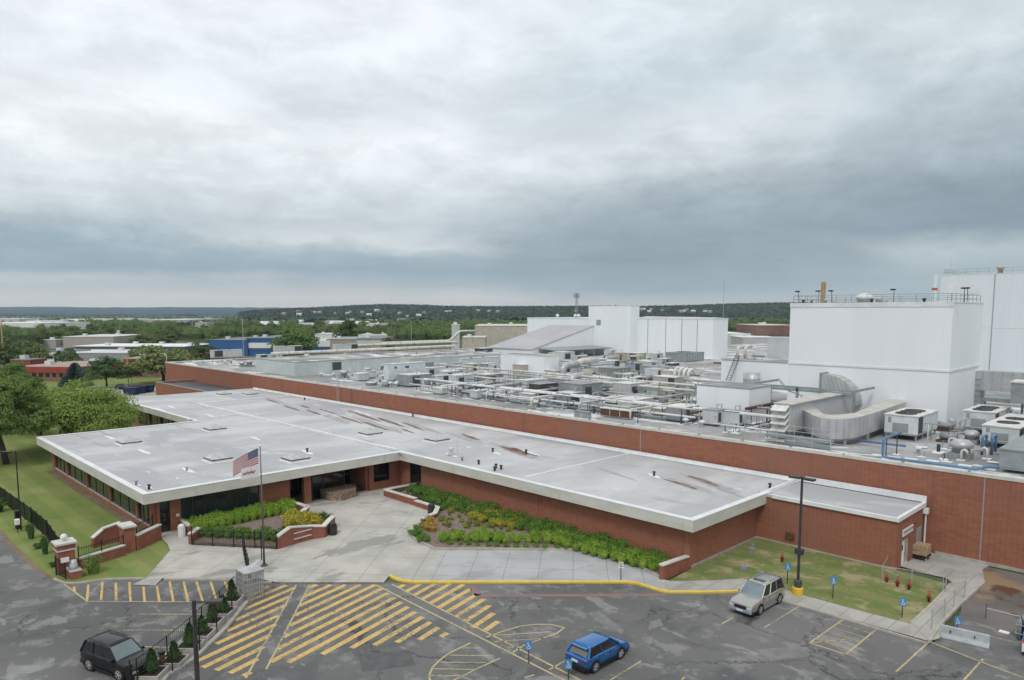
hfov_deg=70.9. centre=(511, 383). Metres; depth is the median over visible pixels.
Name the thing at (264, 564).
flagpole
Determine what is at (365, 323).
tree
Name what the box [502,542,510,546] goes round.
tuft
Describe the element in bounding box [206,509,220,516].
hedge shrub
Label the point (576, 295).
antenna mast
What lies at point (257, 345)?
blue building
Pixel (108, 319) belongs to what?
long depot
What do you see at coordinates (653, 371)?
equipment cabinet
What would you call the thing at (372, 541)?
plaza
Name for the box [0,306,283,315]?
hill
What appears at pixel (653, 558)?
boxwood shrub
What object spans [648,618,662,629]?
asphalt patch
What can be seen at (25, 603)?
asphalt patch
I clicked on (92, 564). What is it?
shrub
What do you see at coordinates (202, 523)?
hedge shrub
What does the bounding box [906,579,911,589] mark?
red valve
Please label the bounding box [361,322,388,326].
pale hall
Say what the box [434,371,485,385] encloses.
air unit
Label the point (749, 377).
tank
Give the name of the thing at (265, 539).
hedge shrub
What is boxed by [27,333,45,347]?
tree
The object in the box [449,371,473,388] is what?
equipment cabinet
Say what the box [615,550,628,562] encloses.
boxwood shrub
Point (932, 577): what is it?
ground
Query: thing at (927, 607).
kerb
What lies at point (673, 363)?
equipment cabinet
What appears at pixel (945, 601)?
chain link fence
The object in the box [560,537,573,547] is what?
boxwood shrub
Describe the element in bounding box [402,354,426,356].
air unit
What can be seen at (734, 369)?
roof ladder
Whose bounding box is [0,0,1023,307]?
sky
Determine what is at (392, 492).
planter wall
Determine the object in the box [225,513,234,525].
hedge shrub
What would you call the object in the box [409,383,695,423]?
pipe
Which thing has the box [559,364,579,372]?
equipment cabinet
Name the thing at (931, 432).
guard railing
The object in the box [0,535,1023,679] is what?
parking lot
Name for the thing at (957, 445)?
exhaust fan
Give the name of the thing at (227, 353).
air unit
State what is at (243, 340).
utility pole
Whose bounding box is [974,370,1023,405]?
riser duct
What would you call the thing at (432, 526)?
orange shrub
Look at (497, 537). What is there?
boxwood shrub
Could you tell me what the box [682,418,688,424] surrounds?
mushroom vent
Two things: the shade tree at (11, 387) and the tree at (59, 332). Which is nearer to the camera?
the shade tree at (11, 387)
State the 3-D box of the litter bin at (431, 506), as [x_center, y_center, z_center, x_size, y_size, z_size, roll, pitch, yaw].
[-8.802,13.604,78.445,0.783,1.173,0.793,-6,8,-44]
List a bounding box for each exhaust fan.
[238,361,245,366]
[245,360,252,366]
[338,370,349,377]
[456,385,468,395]
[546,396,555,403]
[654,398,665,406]
[948,439,973,460]
[963,430,979,444]
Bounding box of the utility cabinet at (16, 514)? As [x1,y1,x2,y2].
[14,510,21,528]
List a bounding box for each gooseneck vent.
[956,449,968,460]
[980,447,991,459]
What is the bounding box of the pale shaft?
[451,322,459,349]
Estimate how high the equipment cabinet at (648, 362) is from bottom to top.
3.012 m
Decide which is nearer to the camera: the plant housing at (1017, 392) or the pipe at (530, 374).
the plant housing at (1017, 392)
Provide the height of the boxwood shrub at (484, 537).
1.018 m
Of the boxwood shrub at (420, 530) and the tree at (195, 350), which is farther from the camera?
the tree at (195, 350)
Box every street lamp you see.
[0,451,21,530]
[191,598,222,679]
[788,475,815,595]
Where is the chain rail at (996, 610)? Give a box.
[985,605,1023,617]
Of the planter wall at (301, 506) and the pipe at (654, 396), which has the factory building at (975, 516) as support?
the pipe at (654, 396)
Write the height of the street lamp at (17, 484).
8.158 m
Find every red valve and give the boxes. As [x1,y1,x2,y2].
[895,576,900,586]
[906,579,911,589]
[926,591,931,601]
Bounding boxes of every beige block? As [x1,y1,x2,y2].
[43,337,62,348]
[195,321,216,327]
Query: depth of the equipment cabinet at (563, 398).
111.29 m
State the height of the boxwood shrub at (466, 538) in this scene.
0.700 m
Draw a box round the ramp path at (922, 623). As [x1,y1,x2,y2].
[901,561,983,639]
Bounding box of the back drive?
[74,384,155,397]
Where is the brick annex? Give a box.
[156,379,235,395]
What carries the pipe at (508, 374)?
on the factory building at (975, 516)
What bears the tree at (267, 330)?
on the ground at (932, 577)
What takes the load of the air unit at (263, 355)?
on the factory building at (975, 516)
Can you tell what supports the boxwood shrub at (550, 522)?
on the planting bed at (434, 541)
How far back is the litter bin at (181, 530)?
70.34 m
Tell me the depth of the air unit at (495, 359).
180.57 m
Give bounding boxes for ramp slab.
[133,578,162,585]
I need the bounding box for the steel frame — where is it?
[751,379,874,413]
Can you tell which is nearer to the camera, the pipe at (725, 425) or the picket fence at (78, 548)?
the picket fence at (78, 548)
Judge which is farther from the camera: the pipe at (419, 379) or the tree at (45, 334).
the tree at (45, 334)
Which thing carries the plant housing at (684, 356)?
on the factory building at (975, 516)
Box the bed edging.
[410,523,658,577]
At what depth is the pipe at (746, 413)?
101.97 m
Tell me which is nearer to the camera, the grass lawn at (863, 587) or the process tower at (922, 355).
the grass lawn at (863, 587)
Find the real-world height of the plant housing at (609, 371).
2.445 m
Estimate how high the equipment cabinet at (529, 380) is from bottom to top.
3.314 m
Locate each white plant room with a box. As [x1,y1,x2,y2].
[697,381,771,422]
[721,359,787,391]
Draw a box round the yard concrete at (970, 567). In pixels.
[909,553,988,580]
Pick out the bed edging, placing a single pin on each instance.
(441, 548)
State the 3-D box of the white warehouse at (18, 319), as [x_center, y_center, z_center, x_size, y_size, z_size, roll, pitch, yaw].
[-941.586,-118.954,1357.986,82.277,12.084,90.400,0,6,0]
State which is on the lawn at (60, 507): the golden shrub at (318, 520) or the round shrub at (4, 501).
the round shrub at (4, 501)
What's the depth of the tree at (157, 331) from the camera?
547.12 m
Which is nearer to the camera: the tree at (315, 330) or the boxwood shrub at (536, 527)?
the boxwood shrub at (536, 527)
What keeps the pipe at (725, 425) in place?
on the factory building at (975, 516)
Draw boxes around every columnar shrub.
[25,520,35,538]
[39,535,49,554]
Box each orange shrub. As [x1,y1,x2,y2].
[421,521,430,530]
[425,514,435,522]
[427,521,438,531]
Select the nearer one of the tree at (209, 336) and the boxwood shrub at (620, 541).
the boxwood shrub at (620, 541)
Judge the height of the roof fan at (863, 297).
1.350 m
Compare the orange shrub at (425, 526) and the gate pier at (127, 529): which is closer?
the gate pier at (127, 529)
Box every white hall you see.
[47,348,90,361]
[312,337,329,349]
[315,332,340,338]
[358,332,387,336]
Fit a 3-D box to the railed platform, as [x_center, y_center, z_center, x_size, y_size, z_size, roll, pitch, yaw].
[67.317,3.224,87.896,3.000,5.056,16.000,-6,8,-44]
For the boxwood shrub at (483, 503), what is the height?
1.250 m
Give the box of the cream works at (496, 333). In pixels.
[475,322,526,347]
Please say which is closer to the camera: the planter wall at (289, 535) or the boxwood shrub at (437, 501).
the planter wall at (289, 535)
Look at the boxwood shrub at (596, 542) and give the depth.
65.69 m
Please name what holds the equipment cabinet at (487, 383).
on the factory building at (975, 516)
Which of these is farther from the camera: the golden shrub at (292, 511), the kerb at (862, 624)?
the golden shrub at (292, 511)
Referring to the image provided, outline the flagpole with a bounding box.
[259,445,267,566]
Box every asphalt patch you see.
[12,598,40,607]
[359,650,415,671]
[551,640,567,649]
[588,611,623,633]
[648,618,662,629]
[755,646,806,660]
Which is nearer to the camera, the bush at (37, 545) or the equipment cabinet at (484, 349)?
the bush at (37, 545)
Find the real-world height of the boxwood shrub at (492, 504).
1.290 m
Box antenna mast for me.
[574,293,578,314]
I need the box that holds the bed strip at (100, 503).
[46,470,144,531]
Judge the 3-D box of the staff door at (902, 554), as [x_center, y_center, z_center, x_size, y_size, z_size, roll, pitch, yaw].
[33.987,14.711,62.654,1.000,2.200,0.170,-6,8,-44]
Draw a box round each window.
[56,456,66,473]
[68,462,85,484]
[88,474,108,498]
[111,487,135,515]
[127,410,176,425]
[138,502,149,524]
[181,485,258,520]
[290,469,349,497]
[374,462,388,481]
[410,463,420,484]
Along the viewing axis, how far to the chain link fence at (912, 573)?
58.09 m
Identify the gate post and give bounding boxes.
[260,531,261,559]
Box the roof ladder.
[726,355,739,380]
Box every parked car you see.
[80,629,157,679]
[114,384,129,389]
[565,631,629,673]
[729,571,784,615]
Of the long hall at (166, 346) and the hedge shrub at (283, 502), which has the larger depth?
the long hall at (166, 346)
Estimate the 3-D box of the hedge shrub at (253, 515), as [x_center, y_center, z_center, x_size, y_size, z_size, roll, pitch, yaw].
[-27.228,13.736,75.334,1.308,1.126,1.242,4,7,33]
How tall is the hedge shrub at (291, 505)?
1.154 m
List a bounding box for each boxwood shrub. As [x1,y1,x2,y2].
[318,512,332,523]
[410,529,418,535]
[413,487,424,494]
[414,527,423,533]
[416,535,423,541]
[420,487,428,495]
[423,535,431,541]
[425,488,437,495]
[427,495,435,502]
[431,490,443,495]
[431,496,444,505]
[436,530,449,541]
[445,491,457,499]
[446,497,454,507]
[447,529,460,541]
[451,499,465,511]
[454,528,466,539]
[456,494,465,501]
[461,534,469,541]
[463,499,473,507]
[468,505,482,512]
[468,528,477,539]
[469,532,480,542]
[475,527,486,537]
[478,500,490,507]
[478,531,491,542]
[482,510,495,521]
[484,528,494,539]
[486,502,499,509]
[490,531,503,542]
[496,509,507,516]
[499,514,510,521]
[501,533,511,542]
[511,511,522,519]
[511,534,521,542]
[514,520,525,530]
[518,532,525,539]
[521,515,531,522]
[522,533,533,542]
[525,522,535,531]
[529,523,543,535]
[529,529,539,538]
[531,520,544,526]
[532,535,541,542]
[538,529,551,540]
[539,517,547,523]
[542,523,552,530]
[542,530,555,543]
[544,519,553,526]
[551,521,565,530]
[551,535,564,545]
[553,525,564,531]
[555,529,567,536]
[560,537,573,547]
[564,523,577,531]
[567,532,578,544]
[568,529,582,535]
[571,536,587,547]
[571,542,581,550]
[579,542,590,552]
[586,531,600,539]
[588,545,598,555]
[591,538,602,548]
[597,532,610,541]
[597,548,610,557]
[599,541,610,548]
[603,539,618,547]
[603,546,612,556]
[608,549,619,559]
[612,537,628,548]
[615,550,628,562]
[626,554,636,565]
[628,548,641,553]
[632,552,644,565]
[635,554,650,567]
[644,551,656,559]
[646,547,659,554]
[647,560,658,570]
[649,554,659,562]
[657,552,668,562]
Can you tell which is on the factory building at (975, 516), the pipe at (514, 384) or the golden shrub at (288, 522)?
the pipe at (514, 384)
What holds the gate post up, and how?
on the plaza
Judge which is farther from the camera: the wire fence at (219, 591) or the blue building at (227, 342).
the blue building at (227, 342)
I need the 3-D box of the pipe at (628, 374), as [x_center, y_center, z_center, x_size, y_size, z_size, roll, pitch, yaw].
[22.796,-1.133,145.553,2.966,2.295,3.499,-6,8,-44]
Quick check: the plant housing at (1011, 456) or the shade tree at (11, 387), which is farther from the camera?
the shade tree at (11, 387)
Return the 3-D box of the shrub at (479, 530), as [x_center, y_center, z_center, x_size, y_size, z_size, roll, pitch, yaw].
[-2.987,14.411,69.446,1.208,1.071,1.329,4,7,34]
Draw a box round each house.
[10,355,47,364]
[177,320,192,326]
[260,321,279,324]
[500,353,558,378]
[767,336,788,358]
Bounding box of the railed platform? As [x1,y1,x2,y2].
[983,386,1023,413]
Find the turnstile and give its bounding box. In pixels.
[234,560,264,600]
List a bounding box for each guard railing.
[744,420,830,448]
[830,443,869,453]
[914,418,969,439]
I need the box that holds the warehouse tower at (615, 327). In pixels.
[588,306,638,353]
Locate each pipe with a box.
[192,359,231,362]
[271,345,455,354]
[358,341,457,346]
[381,330,475,346]
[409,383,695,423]
[415,378,493,396]
[419,389,469,395]
[422,378,773,427]
[427,379,468,396]
[433,352,461,353]
[436,362,461,364]
[441,364,694,398]
[441,380,492,397]
[448,382,695,424]
[460,370,681,402]
[462,391,533,405]
[467,378,769,423]
[473,376,520,387]
[476,376,516,382]
[484,397,566,408]
[485,382,521,397]
[486,383,558,400]
[525,373,604,380]
[530,387,611,408]
[538,388,558,395]
[543,376,694,402]
[548,403,666,420]
[578,393,646,410]
[580,363,616,366]
[586,402,657,414]
[601,393,673,401]
[606,391,692,402]
[614,372,635,377]
[629,399,691,424]
[630,354,642,361]
[675,386,696,402]
[689,411,702,424]
[701,419,771,427]
[713,423,780,438]
[745,402,773,423]
[752,354,764,359]
[777,378,802,396]
[857,439,905,446]
[881,432,998,469]
[927,424,999,453]
[980,434,987,454]
[990,434,997,454]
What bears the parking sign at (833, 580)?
on the grass lawn at (863, 587)
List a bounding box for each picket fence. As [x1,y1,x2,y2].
[0,487,59,545]
[77,534,123,557]
[135,514,153,532]
[191,527,276,548]
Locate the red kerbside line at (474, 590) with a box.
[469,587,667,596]
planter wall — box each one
[277,515,335,548]
[290,500,309,511]
[383,483,416,504]
[414,500,439,521]
[659,555,689,579]
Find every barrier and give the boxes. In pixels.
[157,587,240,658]
[940,624,989,648]
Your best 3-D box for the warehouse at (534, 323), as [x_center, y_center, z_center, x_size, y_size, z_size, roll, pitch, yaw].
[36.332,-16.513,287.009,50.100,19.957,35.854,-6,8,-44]
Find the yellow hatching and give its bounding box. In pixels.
[73,581,499,675]
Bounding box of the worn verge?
[0,529,70,581]
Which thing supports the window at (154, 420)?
in the office building at (167, 462)
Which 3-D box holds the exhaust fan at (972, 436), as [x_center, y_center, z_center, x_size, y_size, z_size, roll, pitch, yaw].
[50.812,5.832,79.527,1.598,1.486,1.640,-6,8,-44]
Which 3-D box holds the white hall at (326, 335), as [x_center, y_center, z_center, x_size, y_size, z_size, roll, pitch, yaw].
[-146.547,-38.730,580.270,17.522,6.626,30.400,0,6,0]
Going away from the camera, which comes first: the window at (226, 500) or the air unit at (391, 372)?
the window at (226, 500)
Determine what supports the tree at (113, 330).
on the ground at (932, 577)
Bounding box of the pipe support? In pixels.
[940,453,952,462]
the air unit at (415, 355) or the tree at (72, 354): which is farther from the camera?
the tree at (72, 354)
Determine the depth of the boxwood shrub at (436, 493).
83.09 m
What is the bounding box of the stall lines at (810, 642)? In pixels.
[63,584,1023,679]
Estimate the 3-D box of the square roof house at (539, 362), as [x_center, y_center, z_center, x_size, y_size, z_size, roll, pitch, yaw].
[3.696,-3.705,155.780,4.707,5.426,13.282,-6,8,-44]
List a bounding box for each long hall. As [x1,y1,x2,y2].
[71,347,164,360]
[72,341,208,351]
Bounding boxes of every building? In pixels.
[19,359,123,380]
[36,387,929,569]
[123,353,165,376]
[165,344,1023,572]
[189,352,223,359]
[209,335,257,355]
[246,334,314,355]
[488,325,610,354]
[736,322,789,336]
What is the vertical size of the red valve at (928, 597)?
0.967 m
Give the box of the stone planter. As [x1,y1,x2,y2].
[320,484,355,500]
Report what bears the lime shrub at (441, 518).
on the planting bed at (434, 541)
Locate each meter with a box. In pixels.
[740,562,748,570]
[748,544,755,552]
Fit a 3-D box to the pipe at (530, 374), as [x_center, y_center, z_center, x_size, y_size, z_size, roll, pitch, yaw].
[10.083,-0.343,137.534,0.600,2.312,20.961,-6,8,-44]
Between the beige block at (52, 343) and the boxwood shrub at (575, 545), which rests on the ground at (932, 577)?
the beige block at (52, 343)
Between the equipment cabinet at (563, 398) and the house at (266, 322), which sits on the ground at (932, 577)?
the house at (266, 322)
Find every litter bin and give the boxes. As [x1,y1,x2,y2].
[177,524,185,536]
[328,522,336,535]
[428,503,434,513]
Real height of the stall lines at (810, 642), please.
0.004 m
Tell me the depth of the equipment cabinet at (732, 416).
91.17 m
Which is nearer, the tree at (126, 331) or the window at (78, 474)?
the window at (78, 474)
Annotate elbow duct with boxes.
[559,361,580,375]
[569,372,589,378]
[577,357,598,371]
[604,355,619,358]
[736,346,744,357]
[744,345,752,357]
[819,372,861,405]
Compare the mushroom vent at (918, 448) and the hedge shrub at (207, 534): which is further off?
the mushroom vent at (918, 448)
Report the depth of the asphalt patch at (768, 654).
46.55 m
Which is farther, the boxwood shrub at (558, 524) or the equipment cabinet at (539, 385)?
the equipment cabinet at (539, 385)
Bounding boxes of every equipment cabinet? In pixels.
[397,370,431,386]
[425,362,433,366]
[425,364,445,378]
[439,368,460,374]
[449,367,467,371]
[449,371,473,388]
[464,361,480,370]
[474,370,503,380]
[475,346,492,351]
[475,379,492,389]
[480,360,495,366]
[488,361,499,371]
[517,375,547,392]
[528,379,557,397]
[552,350,574,361]
[556,387,581,405]
[558,378,602,395]
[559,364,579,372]
[571,353,586,360]
[580,392,602,411]
[585,365,606,373]
[604,348,616,354]
[604,396,621,404]
[606,393,653,412]
[608,351,626,362]
[612,378,645,393]
[622,370,637,377]
[637,358,659,364]
[645,366,661,375]
[647,384,665,395]
[648,351,662,357]
[648,363,672,369]
[657,386,679,400]
[661,356,671,363]
[661,369,682,375]
[665,360,678,365]
[666,400,698,422]
[703,404,725,426]
[722,405,745,425]
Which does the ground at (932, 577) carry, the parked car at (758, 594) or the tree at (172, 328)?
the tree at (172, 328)
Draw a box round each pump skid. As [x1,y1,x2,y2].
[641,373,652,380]
[935,430,959,441]
[936,419,957,431]
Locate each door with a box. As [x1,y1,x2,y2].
[160,508,169,531]
[901,540,904,563]
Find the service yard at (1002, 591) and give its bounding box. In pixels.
[955,567,1023,632]
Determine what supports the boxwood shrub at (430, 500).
on the planting bed at (434, 541)
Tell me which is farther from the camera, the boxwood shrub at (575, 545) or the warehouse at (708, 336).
the warehouse at (708, 336)
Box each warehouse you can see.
[0,318,49,321]
[0,321,89,329]
[63,333,139,349]
[326,336,361,352]
[356,335,393,352]
[527,317,639,332]
[637,316,727,358]
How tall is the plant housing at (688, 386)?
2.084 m
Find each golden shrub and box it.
[280,512,295,518]
[281,517,295,527]
[285,508,300,514]
[289,513,298,525]
[295,512,311,524]
[304,517,315,524]
[309,511,319,518]
[310,516,323,524]
[467,511,477,519]
[477,516,485,522]
[507,522,515,529]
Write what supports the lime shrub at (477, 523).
on the planting bed at (434, 541)
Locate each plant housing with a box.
[513,364,527,378]
[545,369,560,375]
[573,410,591,418]
[598,366,630,377]
[600,407,634,418]
[614,351,646,360]
[624,362,642,371]
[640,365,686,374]
[651,406,665,415]
[653,375,686,387]
[665,351,703,361]
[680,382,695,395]
[999,435,1023,471]
[1010,379,1023,403]
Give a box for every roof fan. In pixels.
[855,293,872,301]
[997,265,1004,272]
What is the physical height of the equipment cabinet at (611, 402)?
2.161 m
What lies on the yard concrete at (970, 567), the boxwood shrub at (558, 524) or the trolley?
the trolley
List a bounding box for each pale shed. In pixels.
[727,332,746,343]
[731,333,771,343]
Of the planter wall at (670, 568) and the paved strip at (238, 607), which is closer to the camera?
the paved strip at (238, 607)
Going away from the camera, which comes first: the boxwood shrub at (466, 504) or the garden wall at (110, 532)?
the garden wall at (110, 532)
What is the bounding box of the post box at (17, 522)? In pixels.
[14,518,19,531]
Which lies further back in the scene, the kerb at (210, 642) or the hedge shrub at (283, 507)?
the hedge shrub at (283, 507)
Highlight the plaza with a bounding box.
[146,485,667,589]
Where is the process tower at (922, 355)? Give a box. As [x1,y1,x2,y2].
[787,293,983,423]
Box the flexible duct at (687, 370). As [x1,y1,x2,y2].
[673,366,695,382]
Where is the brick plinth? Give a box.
[66,559,81,579]
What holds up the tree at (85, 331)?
on the ground at (932, 577)
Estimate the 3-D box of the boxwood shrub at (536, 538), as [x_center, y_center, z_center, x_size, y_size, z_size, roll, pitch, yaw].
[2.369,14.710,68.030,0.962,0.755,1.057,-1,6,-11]
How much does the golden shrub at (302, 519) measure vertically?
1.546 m
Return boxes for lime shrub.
[437,515,445,521]
[443,519,452,526]
[446,506,454,512]
[462,521,470,528]
[472,519,481,526]
[486,522,494,527]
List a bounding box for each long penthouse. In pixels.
[256,353,409,375]
[400,353,499,367]
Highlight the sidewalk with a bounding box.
[663,578,927,640]
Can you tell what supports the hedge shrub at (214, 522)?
on the planting bed at (273, 522)
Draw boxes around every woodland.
[0,315,789,339]
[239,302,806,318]
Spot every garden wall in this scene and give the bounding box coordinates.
[77,544,125,568]
[91,521,120,547]
[135,524,161,549]
[180,518,190,532]
[187,527,201,543]
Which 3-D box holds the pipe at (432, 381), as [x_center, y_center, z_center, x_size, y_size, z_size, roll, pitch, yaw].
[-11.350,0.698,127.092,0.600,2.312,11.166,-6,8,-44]
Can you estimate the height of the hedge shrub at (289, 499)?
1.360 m
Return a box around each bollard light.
[125,663,132,679]
[158,650,164,664]
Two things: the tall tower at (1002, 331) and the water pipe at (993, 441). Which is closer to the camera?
the water pipe at (993, 441)
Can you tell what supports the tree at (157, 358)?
on the back lawn at (116, 381)
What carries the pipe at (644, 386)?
on the factory building at (975, 516)
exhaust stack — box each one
[820,282,825,302]
[931,275,937,301]
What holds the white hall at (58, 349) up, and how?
on the ground at (932, 577)
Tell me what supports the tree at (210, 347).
on the ground at (932, 577)
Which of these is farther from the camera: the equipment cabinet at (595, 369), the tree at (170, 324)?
the tree at (170, 324)
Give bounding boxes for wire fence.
[128,587,232,679]
[135,576,237,679]
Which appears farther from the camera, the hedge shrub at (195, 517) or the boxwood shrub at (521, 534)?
the hedge shrub at (195, 517)
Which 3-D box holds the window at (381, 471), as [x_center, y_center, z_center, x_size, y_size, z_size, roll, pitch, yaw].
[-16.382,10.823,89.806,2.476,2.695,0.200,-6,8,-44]
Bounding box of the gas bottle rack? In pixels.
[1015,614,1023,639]
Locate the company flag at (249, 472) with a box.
[241,465,258,479]
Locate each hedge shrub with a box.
[190,514,202,520]
[190,521,200,528]
[197,518,211,529]
[197,524,207,536]
[198,514,210,521]
[204,528,214,536]
[205,518,220,527]
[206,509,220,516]
[206,513,217,519]
[211,527,224,537]
[214,514,228,526]
[224,529,232,538]
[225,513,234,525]
[231,528,244,538]
[232,511,243,523]
[233,507,245,511]
[241,529,250,539]
[242,512,250,521]
[246,506,258,511]
[248,509,258,520]
[250,531,259,539]
[255,501,267,507]
[255,508,265,518]
[259,525,271,531]
[261,530,270,540]
[264,506,273,517]
[268,531,278,541]
[271,504,282,515]
[278,499,288,508]
[280,503,289,514]
[285,498,296,506]
[285,502,296,510]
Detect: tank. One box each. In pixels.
[366,382,376,385]
[382,380,388,386]
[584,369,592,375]
[743,372,760,382]
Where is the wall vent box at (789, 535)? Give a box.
[785,532,794,539]
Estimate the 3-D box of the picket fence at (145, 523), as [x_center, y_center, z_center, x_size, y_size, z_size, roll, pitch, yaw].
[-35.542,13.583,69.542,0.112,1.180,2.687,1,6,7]
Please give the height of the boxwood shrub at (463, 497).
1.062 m
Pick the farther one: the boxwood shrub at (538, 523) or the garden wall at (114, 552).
the boxwood shrub at (538, 523)
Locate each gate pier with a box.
[51,534,76,573]
[116,521,136,552]
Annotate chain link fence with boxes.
[882,556,943,590]
[931,579,965,628]
[945,577,965,597]
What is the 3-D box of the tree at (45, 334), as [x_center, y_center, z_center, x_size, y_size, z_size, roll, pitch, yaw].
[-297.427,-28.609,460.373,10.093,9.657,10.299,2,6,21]
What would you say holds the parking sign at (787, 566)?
on the grass lawn at (863, 587)
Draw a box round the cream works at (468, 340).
[462,334,486,348]
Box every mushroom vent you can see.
[533,400,538,406]
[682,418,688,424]
[698,420,705,426]
[915,446,921,452]
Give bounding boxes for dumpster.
[122,387,140,394]
[130,385,148,392]
[138,384,154,391]
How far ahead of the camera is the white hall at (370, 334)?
566.73 m
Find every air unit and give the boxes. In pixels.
[210,349,241,359]
[255,354,281,357]
[273,345,301,355]
[332,344,357,349]
[332,360,361,369]
[353,372,368,380]
[362,370,376,377]
[384,361,424,381]
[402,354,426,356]
[432,386,457,394]
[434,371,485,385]
[458,356,499,367]
[470,388,494,398]
[519,392,539,401]
[581,359,619,367]
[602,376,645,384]
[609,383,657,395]
[639,358,661,364]
[884,407,938,441]
[962,404,1010,431]
[981,413,1023,445]
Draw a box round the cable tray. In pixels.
[520,377,777,403]
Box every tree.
[0,333,17,341]
[0,336,20,344]
[0,343,22,364]
[0,361,47,427]
[0,374,59,463]
[1,377,143,435]
[11,341,28,347]
[13,341,51,358]
[15,348,37,358]
[17,386,46,434]
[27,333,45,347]
[32,328,50,341]
[40,332,53,340]
[44,329,72,337]
[52,350,62,362]
[55,348,83,361]
[57,362,94,386]
[79,329,97,334]
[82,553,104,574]
[83,355,131,387]
[101,328,116,333]
[115,344,204,380]
[118,325,135,333]
[119,323,133,327]
[127,335,149,342]
[137,331,158,342]
[149,327,164,334]
[156,335,165,342]
[158,328,176,342]
[160,329,178,342]
[162,323,174,327]
[165,325,177,333]
[189,341,209,359]
[203,334,216,342]
[206,345,216,351]
[230,321,238,327]
[238,322,247,327]
[251,324,270,334]
[266,327,319,355]
[268,324,277,329]
[310,325,318,333]
[320,323,335,332]
[332,317,358,337]
[358,321,368,326]
[369,324,386,332]
[372,329,381,333]
[384,337,393,346]
[462,324,470,333]
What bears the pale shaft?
on the ground at (932, 577)
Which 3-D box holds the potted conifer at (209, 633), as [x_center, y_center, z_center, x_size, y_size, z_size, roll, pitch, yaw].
[-21.027,16.376,48.710,1.407,1.511,1.407,0,6,1]
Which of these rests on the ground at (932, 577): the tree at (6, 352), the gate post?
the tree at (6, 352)
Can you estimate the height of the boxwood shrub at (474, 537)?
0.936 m
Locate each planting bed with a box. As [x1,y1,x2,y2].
[186,510,295,547]
[399,484,658,574]
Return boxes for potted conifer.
[134,647,169,679]
[164,640,189,668]
[178,622,204,654]
[197,615,216,640]
[205,604,225,628]
[217,594,236,617]
[226,579,243,606]
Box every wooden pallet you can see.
[912,552,930,556]
[913,541,931,547]
[913,546,930,551]
[913,550,930,554]
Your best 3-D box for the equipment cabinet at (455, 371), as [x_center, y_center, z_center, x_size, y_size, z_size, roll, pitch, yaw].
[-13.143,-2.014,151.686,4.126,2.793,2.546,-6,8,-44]
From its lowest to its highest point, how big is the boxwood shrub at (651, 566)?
0.807 m
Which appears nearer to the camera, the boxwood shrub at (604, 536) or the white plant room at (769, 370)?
the boxwood shrub at (604, 536)
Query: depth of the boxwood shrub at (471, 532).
69.26 m
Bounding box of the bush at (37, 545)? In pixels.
[33,542,40,548]
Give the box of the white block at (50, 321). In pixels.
[26,320,68,321]
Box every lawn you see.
[0,376,359,581]
[38,377,165,387]
[669,538,946,622]
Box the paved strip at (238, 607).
[170,584,260,669]
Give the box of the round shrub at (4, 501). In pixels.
[0,498,8,511]
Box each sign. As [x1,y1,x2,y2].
[61,557,68,562]
[525,641,531,663]
[565,659,571,679]
[619,562,622,579]
[785,563,790,583]
[831,577,836,598]
[900,598,905,617]
[954,616,960,627]
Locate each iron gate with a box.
[54,556,66,578]
[242,533,248,565]
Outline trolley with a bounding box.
[912,554,930,561]
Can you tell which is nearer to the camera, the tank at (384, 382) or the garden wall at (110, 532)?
the garden wall at (110, 532)
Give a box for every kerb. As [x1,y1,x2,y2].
[53,577,145,583]
[160,601,248,679]
[163,578,252,580]
[388,575,738,593]
[782,600,927,643]
[911,583,951,622]
[928,581,985,642]
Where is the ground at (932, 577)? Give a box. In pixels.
[0,315,1023,644]
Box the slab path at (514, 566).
[428,551,661,588]
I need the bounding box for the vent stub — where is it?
[932,444,943,453]
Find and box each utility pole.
[0,322,4,365]
[242,320,243,357]
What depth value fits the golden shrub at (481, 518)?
74.36 m
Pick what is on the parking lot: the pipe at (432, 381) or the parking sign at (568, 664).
the parking sign at (568, 664)
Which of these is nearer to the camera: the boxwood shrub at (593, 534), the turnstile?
the turnstile
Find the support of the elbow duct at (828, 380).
attached to the process tower at (922, 355)
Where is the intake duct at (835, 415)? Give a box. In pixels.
[770,391,905,445]
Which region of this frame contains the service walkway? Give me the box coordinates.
[765,432,833,449]
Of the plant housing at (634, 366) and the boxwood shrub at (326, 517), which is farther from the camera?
the plant housing at (634, 366)
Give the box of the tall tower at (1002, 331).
[940,267,1023,370]
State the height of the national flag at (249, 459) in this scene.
2.450 m
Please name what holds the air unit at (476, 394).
on the factory building at (975, 516)
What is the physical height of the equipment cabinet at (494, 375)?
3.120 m
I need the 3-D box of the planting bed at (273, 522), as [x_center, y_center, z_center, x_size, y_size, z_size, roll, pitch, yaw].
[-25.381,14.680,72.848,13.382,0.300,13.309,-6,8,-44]
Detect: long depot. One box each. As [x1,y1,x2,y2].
[76,318,142,320]
[142,318,224,323]
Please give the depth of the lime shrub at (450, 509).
78.16 m
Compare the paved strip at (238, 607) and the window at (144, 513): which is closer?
the paved strip at (238, 607)
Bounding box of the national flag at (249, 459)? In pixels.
[233,449,258,475]

